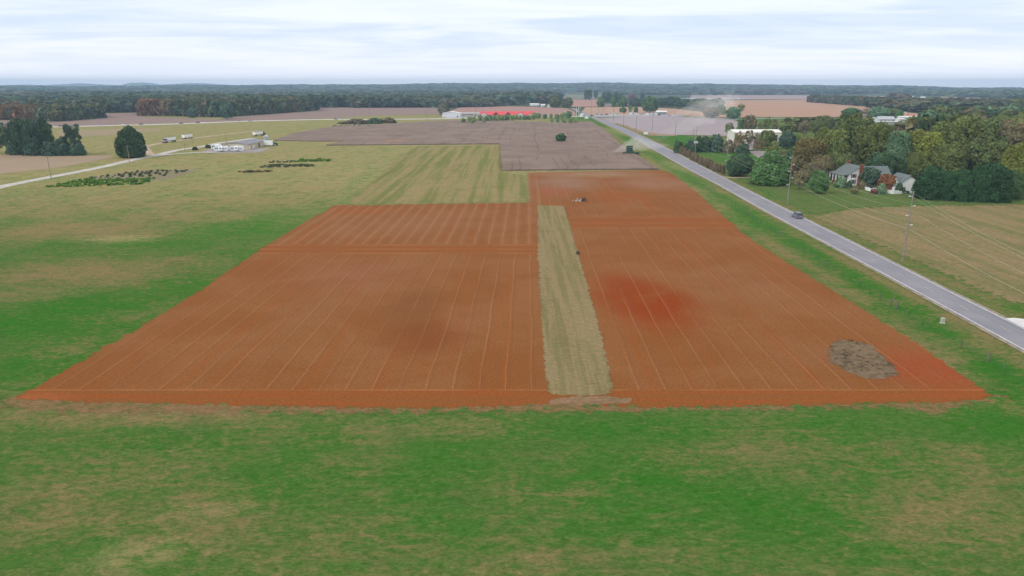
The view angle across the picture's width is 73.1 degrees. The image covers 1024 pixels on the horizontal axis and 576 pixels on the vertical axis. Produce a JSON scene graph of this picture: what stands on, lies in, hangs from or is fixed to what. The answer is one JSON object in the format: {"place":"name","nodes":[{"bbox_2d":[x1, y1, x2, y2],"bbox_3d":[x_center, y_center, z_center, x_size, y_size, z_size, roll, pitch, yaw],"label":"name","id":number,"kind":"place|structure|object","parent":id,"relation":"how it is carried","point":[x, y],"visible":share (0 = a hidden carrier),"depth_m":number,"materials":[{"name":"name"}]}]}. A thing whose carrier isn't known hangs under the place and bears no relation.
{"place":"outdoors","nodes":[
{"label":"outdoors","id":0,"kind":"place"},
{"bbox_2d":[0,155,112,173],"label":"fallow field","id":1,"kind":"structure","parent":0,"point":[13,163],"depth_m":381.31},
{"bbox_2d":[56,128,163,136],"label":"fallow field","id":2,"kind":"structure","parent":0,"point":[101,132],"depth_m":632.82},
{"bbox_2d":[0,138,253,188],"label":"gravel road","id":3,"kind":"structure","parent":0,"point":[63,174],"depth_m":352.88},
{"bbox_2d":[4,82,263,85],"bbox_3d":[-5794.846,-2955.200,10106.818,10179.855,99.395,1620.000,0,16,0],"label":"hills","id":4,"kind":"structure","parent":0,"point":[84,84],"depth_m":10119.57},
{"bbox_2d":[95,169,201,180],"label":"garden soil","id":5,"kind":"structure","parent":0,"point":[171,174],"depth_m":321.65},
{"bbox_2d":[45,177,155,186],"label":"garden plants","id":6,"kind":"object","parent":5,"relation":"on","point":[93,181],"visible":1,"depth_m":297.52,"materials":[{"name":"green plant"}]},
{"bbox_2d":[89,169,187,177],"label":"garden plants","id":7,"kind":"object","parent":5,"relation":"on","point":[139,174],"visible":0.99,"depth_m":326.04,"materials":[{"name":"green plant"}]},
{"bbox_2d":[146,130,257,155],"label":"dirt track","id":8,"kind":"structure","parent":0,"point":[149,152],"depth_m":500.46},
{"bbox_2d":[0,107,438,126],"bbox_3d":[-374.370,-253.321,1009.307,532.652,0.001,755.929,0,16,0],"label":"harvested field","id":9,"kind":"structure","parent":0,"point":[134,118],"depth_m":943.73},
{"bbox_2d":[218,101,233,118],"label":"tree","id":10,"kind":"object","parent":9,"relation":"on","point":[226,108],"visible":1,"depth_m":860.15,"materials":[{"name":"green plant"}]},
{"bbox_2d":[349,145,531,204],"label":"hay field","id":11,"kind":"structure","parent":0,"point":[434,174],"depth_m":306.37,"materials":[{"name":"plant"}]},
{"bbox_2d":[15,170,992,409],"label":"red soil field","id":12,"kind":"structure","parent":0,"point":[697,299],"depth_m":122.28,"materials":[{"name":"soil"}]},
{"bbox_2d":[826,339,898,378],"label":"dead weed patch","id":13,"kind":"object","parent":12,"relation":"on","point":[874,372],"visible":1,"depth_m":105.25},
{"bbox_2d":[830,339,896,376],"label":"weeds","id":14,"kind":"object","parent":13,"relation":"on","point":[845,355],"visible":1,"depth_m":103.90,"materials":[{"name":"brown plant"}]},
{"bbox_2d":[0,89,1023,575],"bbox_3d":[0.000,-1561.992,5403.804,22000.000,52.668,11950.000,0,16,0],"label":"ground","id":15,"kind":"structure","parent":0,"point":[86,271],"depth_m":78.17,"materials":[{"name":"green plant"}]},
{"bbox_2d":[0,122,9,146],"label":"pine tree","id":16,"kind":"object","parent":15,"relation":"on","point":[5,129],"visible":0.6,"depth_m":420.71,"materials":[{"name":"green plant"}]},
{"bbox_2d":[5,140,21,154],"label":"shrub","id":17,"kind":"object","parent":15,"relation":"on","point":[9,150],"visible":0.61,"depth_m":415.32,"materials":[{"name":"green plant"}]},
{"bbox_2d":[8,118,36,153],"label":"pine tree","id":18,"kind":"object","parent":15,"relation":"on","point":[15,136],"visible":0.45,"depth_m":413.54,"materials":[{"name":"green plant"}]},
{"bbox_2d":[21,140,40,155],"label":"shrub","id":19,"kind":"object","parent":15,"relation":"on","point":[29,152],"visible":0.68,"depth_m":411.77,"materials":[{"name":"green plant"}]},
{"bbox_2d":[21,117,51,151],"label":"pine tree","id":20,"kind":"object","parent":15,"relation":"on","point":[34,127],"visible":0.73,"depth_m":410.98,"materials":[{"name":"green plant"}]},
{"bbox_2d":[40,122,54,154],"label":"pine tree","id":21,"kind":"object","parent":15,"relation":"on","point":[49,131],"visible":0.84,"depth_m":412.38,"materials":[{"name":"green plant"}]},
{"bbox_2d":[41,140,57,155],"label":"shrub","id":22,"kind":"object","parent":15,"relation":"on","point":[49,149],"visible":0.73,"depth_m":410.76,"materials":[{"name":"green plant"}]},
{"bbox_2d":[0,102,106,121],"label":"woods","id":23,"kind":"object","parent":15,"relation":"on","point":[59,111],"visible":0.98,"depth_m":837.53,"materials":[{"name":"green plant"}]},
{"bbox_2d":[54,136,69,155],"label":"shrub","id":24,"kind":"object","parent":15,"relation":"on","point":[62,149],"visible":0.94,"depth_m":411.52,"materials":[{"name":"green plant"}]},
{"bbox_2d":[62,124,81,149],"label":"pine tree","id":25,"kind":"object","parent":15,"relation":"on","point":[72,135],"visible":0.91,"depth_m":412.81,"materials":[{"name":"green plant"}]},
{"bbox_2d":[68,143,87,155],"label":"shrub","id":26,"kind":"object","parent":15,"relation":"on","point":[79,147],"visible":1,"depth_m":412.01,"materials":[{"name":"green plant"}]},
{"bbox_2d":[114,125,147,157],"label":"evergreen tree","id":27,"kind":"object","parent":15,"relation":"on","point":[131,139],"visible":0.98,"depth_m":397.16,"materials":[{"name":"green plant"}]},
{"bbox_2d":[134,96,319,116],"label":"woods","id":28,"kind":"object","parent":15,"relation":"on","point":[247,106],"visible":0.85,"depth_m":966.67,"materials":[{"name":"green plant"}]},
{"bbox_2d":[202,148,270,152],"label":"parking lot","id":29,"kind":"structure","parent":15,"relation":"on","point":[255,150],"depth_m":439.21,"materials":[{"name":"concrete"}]},
{"bbox_2d":[221,138,266,149],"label":"metal shop","id":30,"kind":"structure","parent":15,"relation":"on","point":[247,144],"depth_m":459.15,"materials":[{"name":"beige"}]},
{"bbox_2d":[0,94,501,112],"bbox_3d":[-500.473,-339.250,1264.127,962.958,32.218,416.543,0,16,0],"label":"forest","id":31,"kind":"object","parent":15,"relation":"on","point":[125,103],"visible":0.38,"depth_m":1317.69,"materials":[{"name":"green plant"}]},
{"bbox_2d":[260,163,314,167],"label":"garden plants","id":32,"kind":"object","parent":15,"relation":"on","point":[287,165],"visible":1,"depth_m":358.25,"materials":[{"name":"green plant"}]},
{"bbox_2d":[9,116,588,127],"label":"highway","id":33,"kind":"structure","parent":15,"relation":"on","point":[265,120],"depth_m":809.74,"materials":[{"name":"asphalt"}]},
{"bbox_2d":[274,120,657,170],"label":"soybean crop","id":34,"kind":"object","parent":15,"relation":"on","point":[537,146],"visible":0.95,"depth_m":528.87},
{"bbox_2d":[0,395,1009,417],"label":"trampled edge","id":35,"kind":"object","parent":15,"relation":"on","point":[109,407],"visible":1,"depth_m":89.31,"materials":[{"name":"soil"}]},
{"bbox_2d":[480,110,535,116],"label":"school building","id":36,"kind":"structure","parent":15,"relation":"on","point":[501,113],"depth_m":919.74,"materials":[{"name":"brick"}]},
{"bbox_2d":[0,82,1023,105],"bbox_3d":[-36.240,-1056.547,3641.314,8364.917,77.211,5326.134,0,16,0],"label":"forest","id":37,"kind":"object","parent":15,"relation":"on","point":[508,94],"visible":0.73,"depth_m":3499.97,"materials":[{"name":"green plant"}]},
{"bbox_2d":[536,205,613,395],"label":"grass strip","id":38,"kind":"object","parent":15,"relation":"on","point":[575,363],"depth_m":123.82,"materials":[{"name":"plant"}]},
{"bbox_2d":[548,395,632,405],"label":"dry grass patch","id":39,"kind":"object","parent":15,"relation":"on","point":[583,400],"visible":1,"depth_m":91.54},
{"bbox_2d":[690,98,710,109],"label":"tree","id":40,"kind":"object","parent":15,"relation":"on","point":[700,103],"visible":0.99,"depth_m":1177.65,"materials":[{"name":"plant"}]},
{"bbox_2d":[701,135,710,151],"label":"shrub","id":41,"kind":"object","parent":15,"relation":"on","point":[706,145],"visible":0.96,"depth_m":433.39,"materials":[{"name":"green plant"}]},
{"bbox_2d":[702,107,719,117],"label":"tree","id":42,"kind":"object","parent":15,"relation":"on","point":[710,112],"visible":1,"depth_m":896.09,"materials":[{"name":"plant"}]},
{"bbox_2d":[710,134,723,152],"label":"tree","id":43,"kind":"object","parent":15,"relation":"on","point":[716,146],"visible":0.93,"depth_m":431.82,"materials":[{"name":"green plant"}]},
{"bbox_2d":[722,139,734,152],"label":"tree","id":44,"kind":"object","parent":15,"relation":"on","point":[731,147],"visible":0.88,"depth_m":427.87,"materials":[{"name":"brown plant"}]},
{"bbox_2d":[724,107,740,118],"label":"tree","id":45,"kind":"object","parent":15,"relation":"on","point":[733,112],"visible":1,"depth_m":874.91,"materials":[{"name":"green plant"}]},
{"bbox_2d":[734,131,745,149],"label":"tree","id":46,"kind":"object","parent":15,"relation":"on","point":[741,137],"visible":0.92,"depth_m":426.78,"materials":[{"name":"beige plant"}]},
{"bbox_2d":[735,143,749,153],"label":"shrub","id":47,"kind":"object","parent":15,"relation":"on","point":[739,149],"visible":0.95,"depth_m":419.61,"materials":[{"name":"green plant"}]},
{"bbox_2d":[740,114,756,128],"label":"tree","id":48,"kind":"object","parent":15,"relation":"on","point":[749,122],"visible":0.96,"depth_m":635.10,"materials":[{"name":"green plant"}]},
{"bbox_2d":[724,139,779,157],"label":"yard","id":49,"kind":"structure","parent":15,"relation":"on","point":[757,153],"depth_m":439.54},
{"bbox_2d":[727,129,781,140],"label":"metal building","id":50,"kind":"structure","parent":49,"relation":"on","point":[731,133],"depth_m":525.04,"materials":[{"name":"beige"}]},
{"bbox_2d":[753,139,765,148],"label":"shrub","id":51,"kind":"object","parent":49,"relation":"on","point":[759,144],"visible":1,"depth_m":455.99,"materials":[{"name":"brown plant"}]},
{"bbox_2d":[759,130,776,145],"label":"tree","id":52,"kind":"object","parent":15,"relation":"on","point":[768,137],"visible":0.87,"depth_m":473.48,"materials":[{"name":"green plant"}]},
{"bbox_2d":[778,131,796,148],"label":"tree","id":53,"kind":"object","parent":15,"relation":"on","point":[786,139],"visible":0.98,"depth_m":454.56,"materials":[{"name":"green plant"}]},
{"bbox_2d":[778,121,796,132],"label":"tree","id":54,"kind":"object","parent":15,"relation":"on","point":[784,126],"visible":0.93,"depth_m":583.57,"materials":[{"name":"green plant"}]},
{"bbox_2d":[577,109,1006,317],"bbox_3d":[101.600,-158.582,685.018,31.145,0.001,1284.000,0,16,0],"label":"road shoulder","id":55,"kind":"object","parent":15,"relation":"on","point":[858,244],"visible":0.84,"depth_m":169.63},
{"bbox_2d":[575,110,1023,352],"bbox_3d":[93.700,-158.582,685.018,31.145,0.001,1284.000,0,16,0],"label":"road shoulder","id":56,"kind":"object","parent":15,"relation":"on","point":[979,327],"visible":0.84,"depth_m":151.73},
{"bbox_2d":[798,120,810,135],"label":"tree","id":57,"kind":"object","parent":15,"relation":"on","point":[801,125],"visible":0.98,"depth_m":572.52,"materials":[{"name":"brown plant"}]},
{"bbox_2d":[779,116,839,131],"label":"woods","id":58,"kind":"object","parent":15,"relation":"on","point":[796,121],"visible":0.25,"depth_m":642.84,"materials":[{"name":"green plant"}]},
{"bbox_2d":[819,115,831,129],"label":"tree","id":59,"kind":"object","parent":15,"relation":"on","point":[825,120],"visible":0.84,"depth_m":643.14,"materials":[{"name":"green plant"}]},
{"bbox_2d":[806,94,879,105],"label":"woods","id":60,"kind":"object","parent":15,"relation":"on","point":[843,100],"visible":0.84,"depth_m":1545.10,"materials":[{"name":"green plant"}]},
{"bbox_2d":[670,168,1023,383],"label":"grass","id":61,"kind":"structure","parent":15,"relation":"on","point":[987,356],"depth_m":130.43,"materials":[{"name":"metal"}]},
{"bbox_2d":[867,106,891,116],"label":"tree","id":62,"kind":"object","parent":15,"relation":"on","point":[875,111],"visible":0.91,"depth_m":881.51,"materials":[{"name":"green plant"}]},
{"bbox_2d":[883,130,912,159],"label":"tree","id":63,"kind":"object","parent":15,"relation":"on","point":[896,140],"visible":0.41,"depth_m":313.90,"materials":[{"name":"green plant"}]},
{"bbox_2d":[893,155,908,174],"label":"tree","id":64,"kind":"object","parent":15,"relation":"on","point":[900,160],"visible":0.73,"depth_m":307.66,"materials":[{"name":"green plant"}]},
{"bbox_2d":[902,152,932,177],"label":"tree","id":65,"kind":"object","parent":15,"relation":"on","point":[917,162],"visible":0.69,"depth_m":305.72,"materials":[{"name":"green plant"}]},
{"bbox_2d":[899,129,948,160],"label":"tree","id":66,"kind":"object","parent":15,"relation":"on","point":[927,143],"visible":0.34,"depth_m":312.14,"materials":[{"name":"green plant"}]},
{"bbox_2d":[864,96,1010,111],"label":"woods","id":67,"kind":"object","parent":15,"relation":"on","point":[910,104],"visible":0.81,"depth_m":1141.32,"materials":[{"name":"green plant"}]},
{"bbox_2d":[930,141,969,174],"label":"tree","id":68,"kind":"object","parent":15,"relation":"on","point":[954,157],"visible":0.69,"depth_m":304.16,"materials":[{"name":"green plant"}]},
{"bbox_2d":[929,117,978,148],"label":"tree","id":69,"kind":"object","parent":15,"relation":"on","point":[950,132],"visible":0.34,"depth_m":319.89,"materials":[{"name":"green plant"}]},
{"bbox_2d":[891,111,1023,142],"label":"woods","id":70,"kind":"object","parent":15,"relation":"on","point":[924,122],"visible":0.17,"depth_m":435.71,"materials":[{"name":"green plant"}]},
{"bbox_2d":[917,104,1023,116],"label":"woods","id":71,"kind":"object","parent":15,"relation":"on","point":[953,109],"visible":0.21,"depth_m":737.58,"materials":[{"name":"green plant"}]},
{"bbox_2d":[947,115,1003,155],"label":"tree","id":72,"kind":"object","parent":15,"relation":"on","point":[985,128],"visible":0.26,"depth_m":325.40,"materials":[{"name":"green plant"}]},
{"bbox_2d":[967,136,1010,172],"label":"tree","id":73,"kind":"object","parent":15,"relation":"on","point":[989,149],"visible":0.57,"depth_m":304.59,"materials":[{"name":"green plant"}]},
{"bbox_2d":[988,119,1023,158],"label":"tree","id":74,"kind":"object","parent":15,"relation":"on","point":[1013,131],"visible":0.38,"depth_m":323.31,"materials":[{"name":"green plant"}]},
{"bbox_2d":[1000,142,1023,179],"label":"tree","id":75,"kind":"object","parent":15,"relation":"on","point":[1015,154],"visible":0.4,"depth_m":266.49,"materials":[{"name":"green plant"}]},
{"bbox_2d":[1007,98,1023,108],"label":"tree","id":76,"kind":"object","parent":15,"relation":"on","point":[1019,102],"visible":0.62,"depth_m":1077.61,"materials":[{"name":"green plant"}]},
{"bbox_2d":[0,0,1023,87],"label":"sky","id":77,"kind":"structure","parent":0,"point":[939,43],"materials":[{"name":"white"}]},
{"bbox_2d":[449,106,575,116],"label":"harvested field","id":78,"kind":"structure","parent":0,"point":[548,110],"depth_m":1225.04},
{"bbox_2d":[572,100,597,106],"bbox_3d":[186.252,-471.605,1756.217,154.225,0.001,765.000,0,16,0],"label":"fallow field","id":79,"kind":"structure","parent":0,"point":[581,103],"depth_m":1644.63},
{"bbox_2d":[600,118,675,135],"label":"dirt bank","id":80,"kind":"structure","parent":0,"point":[651,134],"depth_m":605.86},
{"bbox_2d":[583,107,728,117],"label":"fallow field","id":81,"kind":"structure","parent":0,"point":[596,110],"depth_m":1128.62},
{"bbox_2d":[641,96,659,112],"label":"tree","id":82,"kind":"object","parent":81,"relation":"on","point":[646,102],"visible":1,"depth_m":1075.45,"materials":[{"name":"green plant"}]},
{"bbox_2d":[602,116,738,135],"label":"harvested field","id":83,"kind":"structure","parent":0,"point":[667,125],"depth_m":747.74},
{"bbox_2d":[690,95,808,99],"bbox_3d":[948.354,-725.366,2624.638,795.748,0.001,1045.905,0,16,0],"label":"fallow field","id":84,"kind":"structure","parent":0,"point":[798,97],"depth_m":2743.46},
{"bbox_2d":[722,100,870,116],"bbox_3d":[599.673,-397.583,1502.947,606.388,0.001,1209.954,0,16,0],"label":"ploughed field","id":85,"kind":"structure","parent":0,"point":[780,108],"depth_m":1279.21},
{"bbox_2d":[571,108,1023,349],"bbox_3d":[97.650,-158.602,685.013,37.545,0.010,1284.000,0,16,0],"label":"road","id":86,"kind":"structure","parent":0,"point":[1011,332],"depth_m":165.66,"materials":[{"name":"asphalt"}]},
{"bbox_2d":[678,162,1022,214],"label":"lawn","id":87,"kind":"structure","parent":0,"point":[807,199],"depth_m":256.01,"materials":[{"name":"green plant"}]},
{"bbox_2d":[724,153,754,175],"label":"tree","id":88,"kind":"object","parent":87,"relation":"on","point":[736,168],"visible":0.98,"depth_m":314.63,"materials":[{"name":"green plant"}]},
{"bbox_2d":[749,149,792,185],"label":"evergreen tree","id":89,"kind":"object","parent":87,"relation":"on","point":[777,165],"visible":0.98,"depth_m":287.03,"materials":[{"name":"green plant"}]},
{"bbox_2d":[792,168,809,188],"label":"tree","id":90,"kind":"object","parent":87,"relation":"on","point":[802,179],"visible":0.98,"depth_m":276.56,"materials":[{"name":"brown plant"}]},
{"bbox_2d":[800,163,816,181],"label":"tree","id":91,"kind":"object","parent":87,"relation":"on","point":[809,167],"visible":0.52,"depth_m":296.79,"materials":[{"name":"brown plant"}]},
{"bbox_2d":[790,137,827,172],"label":"tree","id":92,"kind":"object","parent":87,"relation":"on","point":[810,148],"visible":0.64,"depth_m":313.48,"materials":[{"name":"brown plant"}]},
{"bbox_2d":[808,170,829,192],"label":"tree","id":93,"kind":"object","parent":87,"relation":"on","point":[820,176],"visible":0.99,"depth_m":265.39,"materials":[{"name":"green plant"}]},
{"bbox_2d":[810,154,834,174],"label":"tree","id":94,"kind":"object","parent":87,"relation":"on","point":[820,161],"visible":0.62,"depth_m":301.62,"materials":[{"name":"brown plant"}]},
{"bbox_2d":[814,126,851,155],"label":"tree","id":95,"kind":"object","parent":87,"relation":"on","point":[825,134],"visible":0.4,"depth_m":320.97,"materials":[{"name":"green plant"}]},
{"bbox_2d":[833,176,846,187],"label":"shrub","id":96,"kind":"object","parent":87,"relation":"on","point":[842,183],"visible":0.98,"depth_m":282.50,"materials":[{"name":"green plant"}]},
{"bbox_2d":[830,152,858,176],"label":"tree","id":97,"kind":"object","parent":87,"relation":"on","point":[838,160],"visible":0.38,"depth_m":305.63,"materials":[{"name":"green plant"}]},
{"bbox_2d":[828,112,878,163],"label":"tree","id":98,"kind":"object","parent":87,"relation":"on","point":[853,123],"visible":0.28,"depth_m":327.49,"materials":[{"name":"green plant"}]},
{"bbox_2d":[829,160,890,185],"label":"farmhouse","id":99,"kind":"object","parent":87,"relation":"on","point":[848,171],"visible":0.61,"depth_m":291.55,"materials":[{"name":"white"}]},
{"bbox_2d":[859,166,881,187],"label":"tree","id":100,"kind":"object","parent":87,"relation":"on","point":[870,176],"visible":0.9,"depth_m":278.50,"materials":[{"name":"green plant"}]},
{"bbox_2d":[855,121,891,165],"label":"tree","id":101,"kind":"object","parent":87,"relation":"on","point":[866,135],"visible":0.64,"depth_m":320.74,"materials":[{"name":"green plant"}]},
{"bbox_2d":[865,151,897,173],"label":"tree","id":102,"kind":"object","parent":87,"relation":"on","point":[876,158],"visible":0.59,"depth_m":305.87,"materials":[{"name":"green plant"}]},
{"bbox_2d":[877,174,896,189],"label":"tree","id":103,"kind":"object","parent":87,"relation":"on","point":[889,180],"visible":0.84,"depth_m":272.17,"materials":[{"name":"brown plant"}]},
{"bbox_2d":[886,172,915,192],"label":"garage","id":104,"kind":"structure","parent":87,"relation":"on","point":[907,180],"depth_m":269.30,"materials":[{"name":"white"}]},
{"bbox_2d":[912,165,947,200],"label":"evergreen tree","id":105,"kind":"object","parent":87,"relation":"on","point":[927,184],"visible":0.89,"depth_m":252.02,"materials":[{"name":"green plant"}]},
{"bbox_2d":[935,169,957,200],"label":"evergreen tree","id":106,"kind":"object","parent":87,"relation":"on","point":[950,177],"visible":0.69,"depth_m":249.92,"materials":[{"name":"green plant"}]},
{"bbox_2d":[949,169,975,201],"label":"evergreen tree","id":107,"kind":"object","parent":87,"relation":"on","point":[965,179],"visible":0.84,"depth_m":247.78,"materials":[{"name":"green plant"}]},
{"bbox_2d":[964,164,994,201],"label":"evergreen tree","id":108,"kind":"object","parent":87,"relation":"on","point":[979,185],"visible":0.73,"depth_m":246.65,"materials":[{"name":"green plant"}]},
{"bbox_2d":[976,162,1014,202],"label":"evergreen tree","id":109,"kind":"object","parent":87,"relation":"on","point":[1000,174],"visible":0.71,"depth_m":245.23,"materials":[{"name":"green plant"}]},
{"bbox_2d":[998,169,1023,199],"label":"evergreen tree","id":110,"kind":"object","parent":87,"relation":"on","point":[1018,191],"visible":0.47,"depth_m":252.92,"materials":[{"name":"green plant"}]},
{"bbox_2d":[809,204,1023,308],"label":"stubble field","id":111,"kind":"structure","parent":0,"point":[1001,264],"depth_m":191.34,"materials":[{"name":"plant"}]},
{"bbox_2d":[902,191,915,260],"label":"utility pole","id":112,"kind":"object","parent":111,"relation":"on","point":[909,215],"visible":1,"depth_m":162.08,"materials":[{"name":"grey wood"}]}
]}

